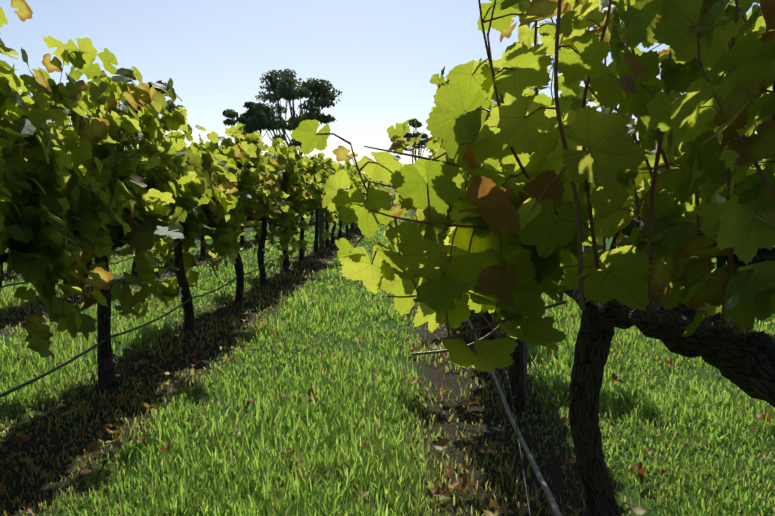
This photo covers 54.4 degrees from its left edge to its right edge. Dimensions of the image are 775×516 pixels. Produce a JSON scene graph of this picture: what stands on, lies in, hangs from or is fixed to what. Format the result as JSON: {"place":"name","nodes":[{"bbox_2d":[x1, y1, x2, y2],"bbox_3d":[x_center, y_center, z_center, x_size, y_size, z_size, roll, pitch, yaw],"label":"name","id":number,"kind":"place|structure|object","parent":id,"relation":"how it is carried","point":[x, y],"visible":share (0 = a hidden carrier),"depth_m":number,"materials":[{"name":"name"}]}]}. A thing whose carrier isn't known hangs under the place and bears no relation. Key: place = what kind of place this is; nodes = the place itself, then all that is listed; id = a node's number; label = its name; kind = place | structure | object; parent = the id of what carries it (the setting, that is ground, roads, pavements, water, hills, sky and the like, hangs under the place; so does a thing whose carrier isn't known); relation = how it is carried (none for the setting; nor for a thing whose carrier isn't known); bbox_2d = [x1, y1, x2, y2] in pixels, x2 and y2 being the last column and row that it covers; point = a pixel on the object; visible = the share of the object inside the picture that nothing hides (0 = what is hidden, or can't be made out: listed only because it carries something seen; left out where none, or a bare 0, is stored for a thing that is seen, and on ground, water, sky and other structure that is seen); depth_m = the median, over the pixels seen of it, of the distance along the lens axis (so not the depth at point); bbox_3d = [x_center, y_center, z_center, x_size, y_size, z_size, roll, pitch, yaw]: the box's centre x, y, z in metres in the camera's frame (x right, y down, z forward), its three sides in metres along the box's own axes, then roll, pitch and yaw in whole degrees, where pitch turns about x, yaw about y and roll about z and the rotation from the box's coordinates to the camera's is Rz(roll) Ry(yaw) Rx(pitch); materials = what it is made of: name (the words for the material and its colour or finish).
{"place":"outdoors","nodes":[
{"label":"outdoors","id":0,"kind":"place"},
{"bbox_2d":[122,80,185,146],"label":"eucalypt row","id":1,"kind":"object","parent":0,"point":[169,107],"depth_m":66.08,"materials":[{"name":"green plant"}]},
{"bbox_2d":[0,216,345,397],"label":"drip line","id":2,"kind":"object","parent":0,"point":[67,362],"visible":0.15,"depth_m":4.79,"materials":[{"name":"black plastic"}]},
{"bbox_2d":[0,0,455,358],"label":"vine leaves","id":3,"kind":"object","parent":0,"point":[49,219],"visible":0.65,"depth_m":4.08,"materials":[{"name":"green plant"}]},
{"bbox_2d":[222,101,279,139],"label":"eucalypt","id":4,"kind":"object","parent":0,"point":[248,120],"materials":[{"name":"green plant"}]},
{"bbox_2d":[272,117,301,153],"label":"eucalypt","id":5,"kind":"object","parent":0,"point":[288,127],"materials":[{"name":"green plant"}]},
{"bbox_2d":[250,69,341,155],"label":"eucalypt","id":6,"kind":"object","parent":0,"point":[276,79],"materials":[{"name":"green plant"}]},
{"bbox_2d":[0,0,771,180],"label":"sky","id":7,"kind":"structure","parent":0,"point":[383,56],"materials":[{"name":"blue"}]},
{"bbox_2d":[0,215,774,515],"bbox_3d":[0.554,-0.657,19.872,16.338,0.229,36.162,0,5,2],"label":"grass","id":8,"kind":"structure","parent":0,"point":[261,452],"depth_m":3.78,"materials":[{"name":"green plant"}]},
{"bbox_2d":[0,192,774,515],"bbox_3d":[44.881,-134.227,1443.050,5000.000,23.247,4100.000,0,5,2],"label":"ground","id":9,"kind":"structure","parent":0,"point":[552,470],"depth_m":3.96,"materials":[{"name":"brown soil"}]},
{"bbox_2d":[236,42,526,395],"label":"trellis posts","id":10,"kind":"object","parent":9,"relation":"on","point":[321,226],"visible":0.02,"depth_m":15.36,"materials":[{"name":"wood"}]},
{"bbox_2d":[0,223,773,515],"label":"fallen leaves","id":11,"kind":"object","parent":9,"relation":"on","point":[499,511],"visible":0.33,"depth_m":3.40,"materials":[{"name":"brown plant"}]},
{"bbox_2d":[0,207,774,515],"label":"grapevine trunks","id":12,"kind":"object","parent":9,"relation":"on","point":[741,361],"visible":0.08,"depth_m":2.34,"materials":[{"name":"brown wood"}]},
{"bbox_2d":[230,220,339,263],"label":"trunk ties","id":13,"kind":"object","parent":12,"relation":"attached to","point":[266,249],"visible":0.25,"depth_m":9.48,"materials":[{"name":"green"}]},
{"bbox_2d":[0,0,774,354],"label":"vine shoots","id":14,"kind":"object","parent":12,"relation":"attached to","point":[638,212],"visible":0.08,"depth_m":1.47,"materials":[{"name":"plant"}]},
{"bbox_2d":[115,86,774,245],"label":"vine leaves","id":15,"kind":"object","parent":14,"relation":"attached to","point":[354,178],"visible":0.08,"depth_m":15.11,"materials":[{"name":"green plant"}]},
{"bbox_2d":[290,0,774,371],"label":"vine leaves","id":16,"kind":"object","parent":14,"relation":"attached to","point":[520,278],"visible":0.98,"depth_m":1.43,"materials":[{"name":"green plant"}]},
{"bbox_2d":[0,0,774,515],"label":"trellis wires","id":17,"kind":"object","parent":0,"point":[550,394],"depth_m":2.56,"materials":[{"name":"grey metal"}]},
{"bbox_2d":[403,118,428,163],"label":"tree","id":18,"kind":"object","parent":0,"point":[424,137],"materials":[{"name":"green plant"}]},
{"bbox_2d":[467,319,561,515],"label":"drip line","id":19,"kind":"object","parent":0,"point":[548,494],"visible":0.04,"depth_m":3.02,"materials":[{"name":"grey plastic"}]}
]}

